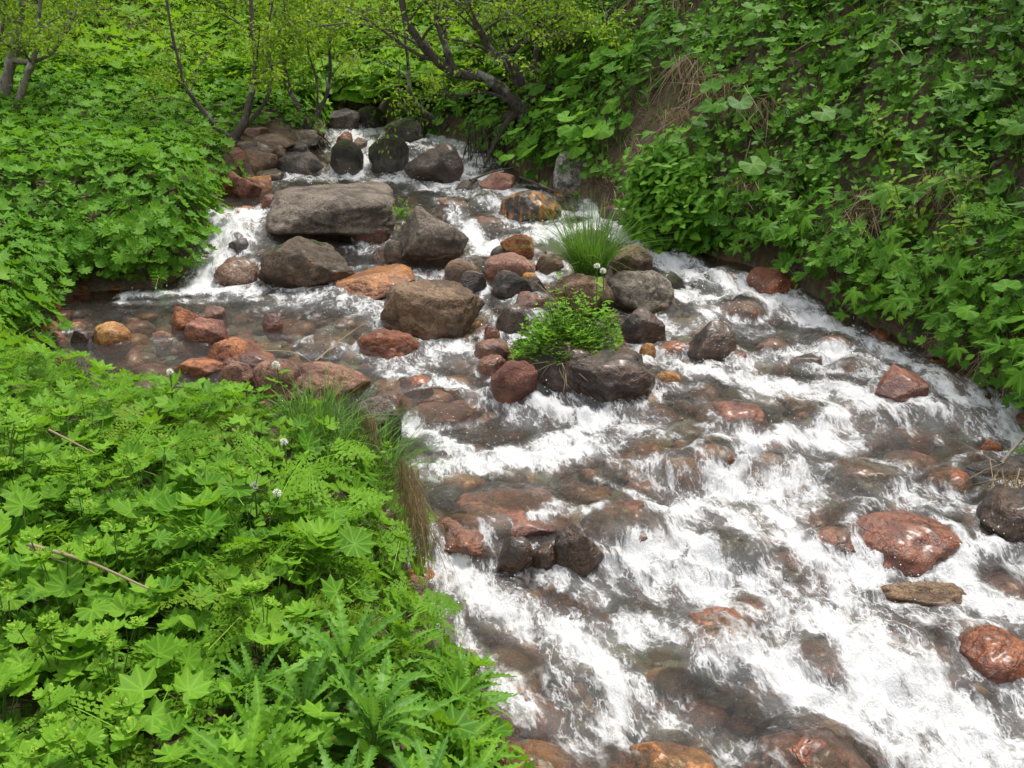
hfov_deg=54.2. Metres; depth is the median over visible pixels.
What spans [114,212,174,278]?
lobed leaf plant
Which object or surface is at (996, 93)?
lobed leaf plant
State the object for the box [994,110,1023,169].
round leaf plant
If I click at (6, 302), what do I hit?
feathery plant
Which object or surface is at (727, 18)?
cut leaf plant
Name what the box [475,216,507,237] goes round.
rock
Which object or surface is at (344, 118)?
rock
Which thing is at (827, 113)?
round leaf plant
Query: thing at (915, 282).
lobed leaf plant
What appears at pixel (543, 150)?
lobed leaf plant
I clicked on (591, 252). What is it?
grass tuft
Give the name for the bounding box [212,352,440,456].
grass tuft
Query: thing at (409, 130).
boulder
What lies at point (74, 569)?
lobed leaf plant
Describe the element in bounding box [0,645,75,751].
lobed leaf plant
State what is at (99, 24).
tree
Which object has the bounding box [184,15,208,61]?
leafy herb
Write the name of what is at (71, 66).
lobed leaf plant
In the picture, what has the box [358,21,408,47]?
round leaf plant
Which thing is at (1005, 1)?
lobed leaf plant
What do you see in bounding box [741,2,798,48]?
round leaf plant
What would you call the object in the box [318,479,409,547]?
lobed leaf plant
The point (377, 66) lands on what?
round leaf plant
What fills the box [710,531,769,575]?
rock
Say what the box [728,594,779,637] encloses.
rock
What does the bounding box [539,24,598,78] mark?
round leaf plant
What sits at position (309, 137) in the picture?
rock
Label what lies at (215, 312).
rock
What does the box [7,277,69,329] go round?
lobed leaf plant
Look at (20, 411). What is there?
lobed leaf plant
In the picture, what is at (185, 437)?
feathery plant
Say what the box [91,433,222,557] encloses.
lobed leaf plant
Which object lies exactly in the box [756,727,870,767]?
boulder
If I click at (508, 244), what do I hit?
rock
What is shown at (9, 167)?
lobed leaf plant
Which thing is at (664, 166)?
leafy herb
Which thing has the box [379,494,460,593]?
withered tussock
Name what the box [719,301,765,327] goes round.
rock
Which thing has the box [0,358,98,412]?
feathery plant
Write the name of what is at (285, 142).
rock
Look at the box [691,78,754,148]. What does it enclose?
round leaf plant
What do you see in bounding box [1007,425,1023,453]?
feathery plant
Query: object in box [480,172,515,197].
rock
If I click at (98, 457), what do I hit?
feathery plant
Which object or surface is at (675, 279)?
rock
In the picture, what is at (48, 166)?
feathery plant
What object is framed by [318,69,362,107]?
round leaf plant
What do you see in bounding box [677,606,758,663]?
boulder
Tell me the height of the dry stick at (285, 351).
0.045 m
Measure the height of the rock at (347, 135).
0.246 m
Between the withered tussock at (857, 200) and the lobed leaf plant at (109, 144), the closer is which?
the withered tussock at (857, 200)
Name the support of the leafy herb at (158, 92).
on the ground at (760, 256)
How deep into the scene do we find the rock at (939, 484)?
4.87 m
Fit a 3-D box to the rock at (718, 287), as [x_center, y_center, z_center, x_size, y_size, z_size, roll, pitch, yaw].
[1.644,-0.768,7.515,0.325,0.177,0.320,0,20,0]
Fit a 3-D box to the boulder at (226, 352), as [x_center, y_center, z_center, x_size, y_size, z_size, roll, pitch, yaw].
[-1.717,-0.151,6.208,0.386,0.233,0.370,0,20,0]
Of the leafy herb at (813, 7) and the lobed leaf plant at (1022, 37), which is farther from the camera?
the leafy herb at (813, 7)
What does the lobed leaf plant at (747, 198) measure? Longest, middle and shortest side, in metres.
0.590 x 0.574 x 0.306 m
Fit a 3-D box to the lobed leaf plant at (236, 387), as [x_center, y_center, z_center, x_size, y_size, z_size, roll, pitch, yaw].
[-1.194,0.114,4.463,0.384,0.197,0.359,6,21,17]
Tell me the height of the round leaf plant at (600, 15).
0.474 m
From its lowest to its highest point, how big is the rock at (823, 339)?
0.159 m
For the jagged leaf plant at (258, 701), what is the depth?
2.59 m
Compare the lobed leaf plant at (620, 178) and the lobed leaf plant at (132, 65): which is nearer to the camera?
the lobed leaf plant at (620, 178)
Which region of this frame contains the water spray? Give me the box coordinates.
[132,122,1023,767]
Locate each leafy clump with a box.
[389,197,412,219]
[509,271,623,364]
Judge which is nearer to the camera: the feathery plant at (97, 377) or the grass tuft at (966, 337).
the feathery plant at (97, 377)
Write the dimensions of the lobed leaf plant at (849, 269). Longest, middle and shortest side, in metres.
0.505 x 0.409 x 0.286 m
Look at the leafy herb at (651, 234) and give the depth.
8.03 m
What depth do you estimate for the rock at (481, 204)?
9.07 m
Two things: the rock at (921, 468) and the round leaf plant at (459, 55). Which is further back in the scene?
the round leaf plant at (459, 55)
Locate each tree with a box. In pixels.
[0,0,117,101]
[0,0,146,112]
[2,0,86,57]
[91,0,338,145]
[94,0,107,40]
[227,0,386,154]
[242,0,655,175]
[371,1,447,128]
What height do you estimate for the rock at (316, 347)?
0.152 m
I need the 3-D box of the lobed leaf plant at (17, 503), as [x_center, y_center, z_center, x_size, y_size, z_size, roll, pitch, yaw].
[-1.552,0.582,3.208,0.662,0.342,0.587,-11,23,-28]
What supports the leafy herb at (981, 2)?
on the ground at (760, 256)
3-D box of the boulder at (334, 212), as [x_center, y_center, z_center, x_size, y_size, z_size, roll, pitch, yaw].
[-1.534,-1.452,8.595,1.079,0.446,1.184,-3,20,-7]
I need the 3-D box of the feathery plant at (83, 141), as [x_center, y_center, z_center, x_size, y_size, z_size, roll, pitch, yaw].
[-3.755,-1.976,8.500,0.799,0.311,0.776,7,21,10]
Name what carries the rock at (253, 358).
on the stream water
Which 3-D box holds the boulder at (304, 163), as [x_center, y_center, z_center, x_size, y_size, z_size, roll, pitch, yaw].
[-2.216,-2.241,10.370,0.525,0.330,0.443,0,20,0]
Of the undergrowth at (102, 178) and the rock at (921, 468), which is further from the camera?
the undergrowth at (102, 178)
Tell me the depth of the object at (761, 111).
8.05 m
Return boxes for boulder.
[206,336,266,382]
[258,236,354,299]
[266,181,396,241]
[275,151,323,180]
[281,361,376,416]
[330,138,363,183]
[368,134,408,183]
[380,279,484,349]
[384,118,427,149]
[394,206,468,272]
[404,143,463,194]
[426,513,500,569]
[452,488,573,546]
[496,739,571,767]
[500,190,561,230]
[532,340,591,405]
[553,151,583,197]
[554,273,615,328]
[571,348,655,410]
[580,498,667,550]
[607,270,675,318]
[610,244,652,275]
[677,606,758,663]
[687,320,736,374]
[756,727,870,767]
[828,458,901,505]
[849,510,962,582]
[874,364,929,412]
[950,624,1023,692]
[957,455,1023,487]
[974,486,1023,556]
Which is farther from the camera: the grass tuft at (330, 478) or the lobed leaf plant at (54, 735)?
the grass tuft at (330, 478)
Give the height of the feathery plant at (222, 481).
0.338 m
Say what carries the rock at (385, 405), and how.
on the stream bed pebbles
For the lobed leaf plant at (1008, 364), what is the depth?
5.52 m
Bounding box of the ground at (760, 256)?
[0,0,1023,767]
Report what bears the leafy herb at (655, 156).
on the ground at (760, 256)
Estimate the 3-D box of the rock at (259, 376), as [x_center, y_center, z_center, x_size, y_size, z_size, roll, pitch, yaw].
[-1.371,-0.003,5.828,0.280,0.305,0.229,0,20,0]
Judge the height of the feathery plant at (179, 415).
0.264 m
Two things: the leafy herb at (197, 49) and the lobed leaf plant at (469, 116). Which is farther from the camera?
the leafy herb at (197, 49)
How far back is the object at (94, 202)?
7.70 m
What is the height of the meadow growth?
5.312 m
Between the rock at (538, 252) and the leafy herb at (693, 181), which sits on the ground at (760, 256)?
the leafy herb at (693, 181)
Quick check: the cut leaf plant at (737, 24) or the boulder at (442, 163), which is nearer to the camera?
the cut leaf plant at (737, 24)
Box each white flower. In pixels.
[156,368,185,422]
[240,481,262,528]
[266,489,293,540]
[272,361,291,391]
[272,438,287,484]
[590,263,605,315]
[594,268,612,309]
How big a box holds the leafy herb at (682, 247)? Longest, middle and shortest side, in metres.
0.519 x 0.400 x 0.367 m
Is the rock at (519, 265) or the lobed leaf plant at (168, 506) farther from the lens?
the rock at (519, 265)
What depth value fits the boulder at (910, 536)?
4.31 m
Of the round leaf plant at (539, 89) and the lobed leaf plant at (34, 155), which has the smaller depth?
the lobed leaf plant at (34, 155)
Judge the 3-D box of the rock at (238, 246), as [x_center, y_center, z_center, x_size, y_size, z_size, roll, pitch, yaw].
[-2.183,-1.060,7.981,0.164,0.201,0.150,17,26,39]
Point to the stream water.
(950, 709)
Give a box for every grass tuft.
[7,346,52,378]
[33,353,117,394]
[131,439,271,519]
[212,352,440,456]
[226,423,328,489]
[235,376,354,435]
[244,374,395,472]
[254,548,434,634]
[258,403,349,460]
[268,373,426,433]
[289,439,367,489]
[292,392,423,501]
[312,381,425,455]
[334,393,432,449]
[334,409,474,528]
[337,399,457,487]
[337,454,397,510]
[338,403,458,503]
[343,394,442,459]
[488,187,683,277]
[489,78,516,104]
[528,277,576,321]
[528,329,587,394]
[755,109,791,145]
[944,299,1004,361]
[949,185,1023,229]
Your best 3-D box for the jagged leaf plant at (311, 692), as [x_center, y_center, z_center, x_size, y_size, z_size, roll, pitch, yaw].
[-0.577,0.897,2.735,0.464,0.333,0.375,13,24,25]
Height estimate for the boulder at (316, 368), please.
0.286 m
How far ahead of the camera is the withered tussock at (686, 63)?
8.74 m
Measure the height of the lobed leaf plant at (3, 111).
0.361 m
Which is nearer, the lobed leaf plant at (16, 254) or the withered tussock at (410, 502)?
the withered tussock at (410, 502)
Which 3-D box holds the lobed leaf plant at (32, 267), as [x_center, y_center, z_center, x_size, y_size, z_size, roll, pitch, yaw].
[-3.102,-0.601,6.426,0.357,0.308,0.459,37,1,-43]
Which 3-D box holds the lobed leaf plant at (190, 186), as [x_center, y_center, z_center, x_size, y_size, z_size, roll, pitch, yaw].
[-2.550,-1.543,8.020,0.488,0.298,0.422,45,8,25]
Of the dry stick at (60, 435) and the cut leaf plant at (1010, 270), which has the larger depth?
the cut leaf plant at (1010, 270)
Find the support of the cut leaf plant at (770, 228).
on the ground at (760, 256)
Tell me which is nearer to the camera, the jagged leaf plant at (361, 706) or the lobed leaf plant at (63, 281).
the jagged leaf plant at (361, 706)
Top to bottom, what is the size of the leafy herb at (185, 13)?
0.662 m
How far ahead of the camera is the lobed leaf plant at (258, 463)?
3.56 m
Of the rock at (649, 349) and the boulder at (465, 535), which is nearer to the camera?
the boulder at (465, 535)
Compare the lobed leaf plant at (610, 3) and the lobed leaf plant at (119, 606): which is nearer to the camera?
the lobed leaf plant at (119, 606)
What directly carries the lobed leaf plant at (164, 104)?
on the ground at (760, 256)
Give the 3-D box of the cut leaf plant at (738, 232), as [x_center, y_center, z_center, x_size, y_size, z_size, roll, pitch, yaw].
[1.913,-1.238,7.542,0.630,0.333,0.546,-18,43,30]
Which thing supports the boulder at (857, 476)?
in the stream water
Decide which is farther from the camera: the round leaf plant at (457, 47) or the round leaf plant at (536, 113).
the round leaf plant at (457, 47)
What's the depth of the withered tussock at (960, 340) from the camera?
6.09 m
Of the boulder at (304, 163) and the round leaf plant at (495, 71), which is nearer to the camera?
the boulder at (304, 163)
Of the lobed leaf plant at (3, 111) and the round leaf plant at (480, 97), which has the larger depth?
the round leaf plant at (480, 97)
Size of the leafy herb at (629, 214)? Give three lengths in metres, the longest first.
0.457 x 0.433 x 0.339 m
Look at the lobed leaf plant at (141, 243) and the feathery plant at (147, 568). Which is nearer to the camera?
the feathery plant at (147, 568)
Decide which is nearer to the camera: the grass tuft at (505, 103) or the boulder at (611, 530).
the boulder at (611, 530)
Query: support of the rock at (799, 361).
on the stream bed pebbles
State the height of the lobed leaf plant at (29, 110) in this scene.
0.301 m
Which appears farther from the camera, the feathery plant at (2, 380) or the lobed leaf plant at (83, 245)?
the lobed leaf plant at (83, 245)
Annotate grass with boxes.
[0,325,462,767]
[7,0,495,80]
[539,152,1023,413]
[546,0,1023,296]
[582,0,946,242]
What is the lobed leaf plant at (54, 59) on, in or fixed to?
on the ground at (760, 256)
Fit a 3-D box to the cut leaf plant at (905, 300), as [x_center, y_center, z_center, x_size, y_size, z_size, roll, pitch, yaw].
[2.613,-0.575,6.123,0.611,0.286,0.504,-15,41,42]
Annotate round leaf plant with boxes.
[281,54,359,95]
[313,65,340,105]
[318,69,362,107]
[331,63,380,103]
[337,30,379,57]
[338,69,372,90]
[340,58,380,105]
[351,67,397,106]
[354,48,415,96]
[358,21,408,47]
[366,61,432,108]
[373,25,437,58]
[388,4,430,26]
[389,60,418,100]
[405,49,476,95]
[429,9,463,28]
[429,10,471,35]
[435,62,492,104]
[446,87,498,116]
[450,44,471,67]
[463,39,526,72]
[467,9,518,40]
[484,56,518,81]
[488,56,528,73]
[499,107,565,169]
[512,23,576,59]
[514,0,584,33]
[520,104,558,133]
[524,73,567,115]
[529,106,584,139]
[535,0,581,49]
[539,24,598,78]
[541,89,620,144]
[555,51,620,95]
[555,62,602,109]
[557,108,633,158]
[586,13,627,60]
[588,22,650,80]
[601,49,651,103]
[633,0,672,27]
[638,9,709,67]
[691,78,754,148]
[708,156,784,195]
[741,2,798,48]
[753,43,813,84]
[785,105,851,150]
[824,5,894,73]
[853,244,922,313]
[902,118,980,163]
[933,120,1020,174]
[939,6,1013,60]
[956,279,1023,347]
[978,0,1023,46]
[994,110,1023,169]
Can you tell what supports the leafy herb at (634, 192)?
on the ground at (760, 256)
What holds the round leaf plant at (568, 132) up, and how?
on the ground at (760, 256)
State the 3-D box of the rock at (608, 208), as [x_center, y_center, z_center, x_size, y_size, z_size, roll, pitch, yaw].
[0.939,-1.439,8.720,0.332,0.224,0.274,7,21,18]
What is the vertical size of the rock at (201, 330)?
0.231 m
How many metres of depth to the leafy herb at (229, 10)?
14.45 m
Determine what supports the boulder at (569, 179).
in the stream water
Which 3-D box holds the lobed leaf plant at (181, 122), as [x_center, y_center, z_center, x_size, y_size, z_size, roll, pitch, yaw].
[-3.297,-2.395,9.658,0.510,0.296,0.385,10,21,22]
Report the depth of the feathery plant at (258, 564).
3.11 m
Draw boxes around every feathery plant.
[0,287,15,300]
[0,297,46,336]
[0,322,30,360]
[0,339,19,368]
[0,343,34,363]
[0,348,68,396]
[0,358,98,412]
[0,366,46,389]
[0,382,73,444]
[0,383,122,462]
[0,402,58,442]
[0,425,116,475]
[0,447,150,544]
[0,477,102,556]
[0,744,164,767]
[1,337,60,365]
[1,346,41,361]
[1,393,50,434]
[6,633,239,767]
[7,514,67,538]
[10,156,110,185]
[17,600,328,764]
[25,421,227,534]
[36,389,103,428]
[40,132,124,167]
[41,491,217,605]
[44,369,198,442]
[44,372,168,402]
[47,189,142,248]
[52,432,197,515]
[63,384,152,432]
[82,391,230,470]
[86,403,228,479]
[86,572,289,718]
[100,716,292,767]
[101,391,158,407]
[104,503,342,593]
[107,255,209,308]
[108,371,255,427]
[112,518,322,662]
[118,140,184,172]
[125,450,377,578]
[140,536,373,665]
[147,458,349,530]
[155,398,236,433]
[168,377,283,414]
[181,428,287,491]
[182,403,301,460]
[194,427,385,525]
[219,472,390,568]
[250,597,428,705]
[259,489,378,542]
[260,468,392,598]
[292,511,462,639]
[296,576,476,708]
[352,477,437,534]
[513,63,556,111]
[561,11,641,46]
[619,155,727,186]
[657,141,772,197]
[779,57,869,116]
[951,198,1023,273]
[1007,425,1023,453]
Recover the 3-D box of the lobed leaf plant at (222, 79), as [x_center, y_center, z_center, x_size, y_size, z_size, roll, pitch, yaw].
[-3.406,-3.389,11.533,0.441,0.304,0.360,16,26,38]
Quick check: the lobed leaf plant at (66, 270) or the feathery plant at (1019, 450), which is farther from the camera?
the lobed leaf plant at (66, 270)
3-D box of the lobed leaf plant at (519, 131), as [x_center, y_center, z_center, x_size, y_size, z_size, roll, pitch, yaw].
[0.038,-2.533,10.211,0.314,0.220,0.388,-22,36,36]
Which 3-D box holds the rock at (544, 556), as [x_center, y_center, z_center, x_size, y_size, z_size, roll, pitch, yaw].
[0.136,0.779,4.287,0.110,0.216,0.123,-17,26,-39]
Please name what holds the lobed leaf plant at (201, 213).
on the ground at (760, 256)
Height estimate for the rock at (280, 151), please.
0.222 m
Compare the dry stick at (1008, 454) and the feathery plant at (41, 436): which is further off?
the dry stick at (1008, 454)
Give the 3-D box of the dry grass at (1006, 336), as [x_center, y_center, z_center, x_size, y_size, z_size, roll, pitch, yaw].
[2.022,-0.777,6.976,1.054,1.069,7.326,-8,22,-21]
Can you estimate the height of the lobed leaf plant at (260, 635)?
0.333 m
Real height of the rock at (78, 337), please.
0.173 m
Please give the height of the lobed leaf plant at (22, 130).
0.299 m
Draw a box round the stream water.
[34,109,1023,767]
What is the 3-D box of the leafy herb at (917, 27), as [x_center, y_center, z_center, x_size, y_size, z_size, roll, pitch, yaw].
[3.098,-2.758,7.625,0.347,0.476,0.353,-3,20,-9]
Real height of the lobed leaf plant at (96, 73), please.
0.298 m
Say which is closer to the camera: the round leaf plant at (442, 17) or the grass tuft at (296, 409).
the grass tuft at (296, 409)
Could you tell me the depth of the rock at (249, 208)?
8.58 m
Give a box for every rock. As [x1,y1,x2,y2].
[43,321,62,332]
[44,330,66,351]
[63,322,86,339]
[70,330,96,351]
[93,321,131,356]
[152,330,172,350]
[171,306,202,341]
[171,357,222,384]
[182,317,229,355]
[201,306,228,328]
[213,257,259,295]
[219,171,236,199]
[219,361,256,403]
[227,146,244,169]
[229,238,251,257]
[232,175,261,205]
[235,140,274,153]
[236,206,253,220]
[238,349,273,368]
[242,127,269,137]
[243,149,277,171]
[246,175,271,200]
[252,358,300,405]
[253,133,294,148]
[255,167,283,185]
[261,194,273,218]
[262,313,282,341]
[273,145,286,157]
[286,141,309,151]
[294,129,317,146]
[299,338,347,363]
[326,108,359,137]
[335,264,414,306]
[337,131,352,141]
[348,396,401,453]
[354,137,367,153]
[355,228,390,252]
[357,106,385,133]
[357,329,418,368]
[372,246,386,266]
[376,390,404,419]
[384,240,402,264]
[400,375,433,399]
[403,402,477,434]
[436,197,473,219]
[444,258,479,282]
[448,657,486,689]
[455,179,480,197]
[460,270,486,298]
[469,195,498,213]
[474,338,508,366]
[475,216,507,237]
[478,354,506,387]
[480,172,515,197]
[484,252,535,284]
[484,324,499,339]
[490,245,546,261]
[490,360,537,414]
[492,270,530,306]
[496,304,529,342]
[497,536,533,587]
[500,234,533,257]
[506,342,542,363]
[515,291,549,320]
[522,272,536,279]
[527,276,546,298]
[530,540,556,584]
[535,254,563,284]
[554,524,604,593]
[598,205,625,227]
[620,307,666,353]
[629,741,715,767]
[639,343,655,369]
[655,370,680,394]
[656,340,689,364]
[662,457,707,493]
[663,272,685,298]
[693,443,735,469]
[695,400,767,440]
[708,269,746,293]
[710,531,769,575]
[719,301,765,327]
[723,351,750,373]
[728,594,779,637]
[746,267,799,303]
[753,338,789,362]
[787,354,821,378]
[793,639,848,691]
[810,526,855,562]
[811,334,852,359]
[834,357,877,385]
[871,581,980,616]
[882,450,938,483]
[923,366,984,395]
[925,466,972,501]
[970,439,1004,462]
[986,575,1023,605]
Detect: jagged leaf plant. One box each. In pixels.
[180,703,362,767]
[182,641,302,758]
[198,675,340,767]
[225,643,357,763]
[263,594,434,752]
[284,650,464,767]
[297,740,374,767]
[332,599,447,703]
[377,724,524,767]
[392,731,490,767]
[396,640,517,747]
[407,696,521,767]
[409,670,499,753]
[422,642,516,750]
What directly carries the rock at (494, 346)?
on the stream water
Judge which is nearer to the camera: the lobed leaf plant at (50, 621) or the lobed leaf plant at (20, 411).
the lobed leaf plant at (50, 621)
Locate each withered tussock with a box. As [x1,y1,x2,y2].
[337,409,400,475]
[367,454,444,539]
[373,474,461,581]
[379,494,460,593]
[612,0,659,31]
[626,53,733,114]
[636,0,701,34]
[641,107,735,150]
[653,82,777,152]
[658,72,786,154]
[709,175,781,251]
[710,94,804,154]
[773,206,915,287]
[818,182,927,279]
[878,166,985,246]
[901,438,1023,569]
[918,329,968,368]
[944,347,1017,411]
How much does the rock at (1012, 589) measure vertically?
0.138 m
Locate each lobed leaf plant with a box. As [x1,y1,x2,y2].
[0,70,38,100]
[0,93,33,111]
[0,109,15,133]
[0,133,21,157]
[0,136,29,156]
[0,140,38,163]
[0,149,16,158]
[0,152,48,176]
[0,193,17,219]
[0,196,52,240]
[0,220,51,252]
[0,236,25,280]
[0,247,28,264]
[0,261,65,296]
[0,270,22,299]
[0,279,48,308]
[0,290,56,342]
[0,396,57,484]
[0,403,127,489]
[0,404,72,517]
[0,415,94,521]
[0,456,60,543]
[0,488,140,624]
[0,525,132,659]
[0,536,107,669]
[0,560,87,633]
[0,611,122,727]
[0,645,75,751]
[0,683,107,767]
[0,718,43,767]
[0,732,38,763]
[1,258,75,312]
[1,291,74,358]
[1,538,147,612]
[2,164,65,212]
[2,263,59,322]
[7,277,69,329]
[8,240,71,300]
[9,128,57,160]
[11,243,68,280]
[14,65,41,86]
[14,254,70,292]
[15,108,51,134]
[15,216,81,251]
[17,56,58,73]
[21,57,47,77]
[23,451,131,535]
[25,235,72,272]
[26,76,60,105]
[26,92,65,114]
[31,69,64,85]
[31,118,72,156]
[32,111,83,138]
[35,222,112,278]
[36,487,144,554]
[39,587,182,704]
[40,50,70,68]
[40,615,186,758]
[41,691,204,767]
[43,218,104,273]
[44,515,191,652]
[49,70,70,92]
[51,393,123,461]
[52,120,109,154]
[54,71,87,95]
[57,115,94,134]
[58,83,98,105]
[58,95,89,119]
[58,130,108,171]
[58,167,101,199]
[67,66,107,84]
[69,255,94,275]
[70,61,88,76]
[70,226,129,270]
[73,138,150,182]
[74,99,128,130]
[82,243,145,276]
[87,136,136,161]
[88,90,134,115]
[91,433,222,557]
[92,117,144,142]
[94,135,141,166]
[96,220,168,277]
[96,474,283,592]
[97,70,125,93]
[100,64,130,83]
[101,139,152,172]
[102,125,157,165]
[105,75,146,108]
[105,173,162,211]
[113,127,148,141]
[114,55,157,73]
[114,76,146,96]
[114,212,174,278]
[118,101,156,125]
[119,564,247,647]
[123,211,191,264]
[132,119,166,138]
[132,150,181,183]
[133,82,176,102]
[134,440,229,485]
[136,132,184,165]
[143,200,210,265]
[147,123,190,154]
[149,65,181,94]
[149,94,195,120]
[150,120,193,142]
[159,113,209,141]
[166,454,309,570]
[168,215,221,261]
[169,157,217,199]
[169,196,219,251]
[171,162,232,209]
[171,168,224,213]
[173,147,212,170]
[174,186,211,218]
[187,79,211,103]
[187,203,211,229]
[194,128,228,157]
[194,170,230,199]
[197,393,253,421]
[198,580,336,702]
[199,126,229,149]
[199,381,295,427]
[205,77,229,100]
[205,154,238,182]
[206,502,379,609]
[221,64,246,78]
[229,81,260,102]
[279,75,306,94]
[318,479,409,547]
[339,435,391,491]
[348,511,410,596]
[393,106,426,122]
[414,84,449,108]
[437,97,483,111]
[461,106,486,127]
[468,109,489,133]
[471,96,508,120]
[476,109,501,130]
[477,109,501,129]
[487,115,513,142]
[491,121,514,145]
[501,122,528,145]
[507,132,533,157]
[510,134,521,152]
[521,134,544,148]
[523,133,552,162]
[535,142,554,168]
[542,141,559,166]
[556,139,578,165]
[558,146,582,172]
[576,139,608,167]
[579,154,612,178]
[595,158,627,179]
[603,0,632,7]
[611,162,639,187]
[617,173,643,206]
[688,180,743,227]
[692,176,770,240]
[693,68,752,102]
[707,179,785,238]
[768,210,807,248]
[772,207,831,269]
[808,225,861,263]
[811,219,893,280]
[826,102,882,158]
[835,237,898,297]
[850,71,906,103]
[864,256,932,310]
[925,266,1023,343]
[936,90,1014,145]
[951,288,1023,346]
[959,67,1023,106]
[976,311,1023,371]
[977,80,1021,129]
[992,0,1020,10]
[1019,24,1023,41]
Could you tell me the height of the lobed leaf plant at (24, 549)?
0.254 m
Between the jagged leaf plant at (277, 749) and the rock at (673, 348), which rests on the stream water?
the rock at (673, 348)
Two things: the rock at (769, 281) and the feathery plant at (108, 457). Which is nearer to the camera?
the feathery plant at (108, 457)
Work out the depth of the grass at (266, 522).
3.76 m
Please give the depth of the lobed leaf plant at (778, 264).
7.13 m
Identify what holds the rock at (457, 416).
on the stream bed pebbles
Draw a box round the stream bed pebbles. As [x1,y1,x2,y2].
[32,130,1023,767]
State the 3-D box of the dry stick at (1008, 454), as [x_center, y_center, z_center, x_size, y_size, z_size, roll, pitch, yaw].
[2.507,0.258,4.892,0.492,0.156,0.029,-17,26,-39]
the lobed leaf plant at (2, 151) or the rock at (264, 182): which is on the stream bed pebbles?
the rock at (264, 182)
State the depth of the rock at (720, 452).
5.03 m
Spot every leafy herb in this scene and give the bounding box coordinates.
[0,84,19,127]
[10,81,51,122]
[25,173,84,229]
[150,71,164,107]
[157,30,194,93]
[170,0,197,38]
[173,0,192,21]
[176,17,210,65]
[183,25,207,78]
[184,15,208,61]
[186,39,218,92]
[200,0,231,34]
[208,0,228,45]
[211,19,250,85]
[219,0,236,21]
[222,17,238,59]
[227,24,252,75]
[241,0,258,40]
[243,44,274,105]
[276,0,299,51]
[288,38,322,110]
[293,27,315,91]
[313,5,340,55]
[315,19,343,71]
[355,0,372,30]
[392,20,412,74]
[415,15,455,62]
[447,10,467,57]
[585,0,614,17]
[615,194,653,239]
[622,161,648,200]
[623,128,678,181]
[624,148,678,209]
[624,159,666,222]
[627,201,673,252]
[629,143,676,186]
[630,189,677,254]
[643,134,687,173]
[648,168,698,239]
[651,143,712,207]
[653,176,716,251]
[656,0,679,34]
[662,198,718,256]
[670,154,714,211]
[674,19,709,68]
[677,188,732,256]
[774,134,829,193]
[794,0,824,15]
[865,94,904,161]
[879,158,935,250]
[888,0,923,14]
[892,0,941,49]
[931,5,969,47]
[932,186,982,279]
[937,145,987,216]
[968,0,989,12]
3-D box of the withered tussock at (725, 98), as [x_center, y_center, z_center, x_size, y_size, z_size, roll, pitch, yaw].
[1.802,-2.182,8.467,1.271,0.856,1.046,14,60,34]
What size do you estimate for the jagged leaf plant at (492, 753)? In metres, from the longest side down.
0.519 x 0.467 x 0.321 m
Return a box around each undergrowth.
[0,48,338,313]
[0,264,538,767]
[371,0,1023,415]
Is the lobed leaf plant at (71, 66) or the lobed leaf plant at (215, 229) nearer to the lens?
the lobed leaf plant at (215, 229)
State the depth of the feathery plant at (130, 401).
4.78 m
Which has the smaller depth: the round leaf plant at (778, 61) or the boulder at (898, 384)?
the boulder at (898, 384)
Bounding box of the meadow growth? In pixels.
[0,0,541,119]
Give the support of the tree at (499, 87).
on the ground at (760, 256)
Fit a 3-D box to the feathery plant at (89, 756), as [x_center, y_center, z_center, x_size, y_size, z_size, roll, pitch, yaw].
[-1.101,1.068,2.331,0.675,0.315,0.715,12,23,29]
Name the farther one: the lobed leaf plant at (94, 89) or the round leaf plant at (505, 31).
the round leaf plant at (505, 31)
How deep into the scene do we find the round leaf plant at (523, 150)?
9.49 m
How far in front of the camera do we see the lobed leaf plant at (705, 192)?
7.79 m
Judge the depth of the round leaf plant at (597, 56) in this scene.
9.50 m
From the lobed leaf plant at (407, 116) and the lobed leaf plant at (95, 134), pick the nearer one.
the lobed leaf plant at (95, 134)
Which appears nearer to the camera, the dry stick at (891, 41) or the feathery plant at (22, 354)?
the feathery plant at (22, 354)
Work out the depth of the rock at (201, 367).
6.01 m
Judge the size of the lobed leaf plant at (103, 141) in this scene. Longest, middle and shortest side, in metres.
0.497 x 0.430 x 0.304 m
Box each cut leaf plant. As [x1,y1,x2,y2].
[691,33,759,73]
[706,3,754,27]
[723,11,762,38]
[726,189,804,245]
[727,184,799,255]
[739,0,823,20]
[750,173,815,241]
[775,198,848,266]
[776,187,867,251]
[787,3,861,48]
[825,268,882,322]
[840,224,916,308]
[844,172,889,222]
[868,145,988,216]
[878,230,974,328]
[879,252,952,314]
[889,257,986,322]
[901,58,1000,116]
[930,262,1011,342]
[945,295,1023,363]
[959,229,1022,279]
[977,314,1023,394]
[998,325,1023,391]
[1007,187,1023,211]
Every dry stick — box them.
[26,542,148,588]
[29,547,67,563]
[48,429,94,453]
[266,350,309,360]
[315,320,368,360]
[469,166,517,181]
[519,176,571,196]
[742,139,751,173]
[875,32,902,54]
[999,436,1023,464]
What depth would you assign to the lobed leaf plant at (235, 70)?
12.07 m
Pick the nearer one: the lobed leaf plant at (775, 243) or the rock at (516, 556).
the rock at (516, 556)
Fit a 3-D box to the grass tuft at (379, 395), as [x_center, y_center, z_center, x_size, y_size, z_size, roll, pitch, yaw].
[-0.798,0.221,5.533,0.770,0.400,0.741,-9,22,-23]
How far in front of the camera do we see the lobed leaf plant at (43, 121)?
8.83 m
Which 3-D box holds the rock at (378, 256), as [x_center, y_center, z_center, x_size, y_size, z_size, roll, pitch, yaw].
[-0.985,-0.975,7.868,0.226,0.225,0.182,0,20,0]

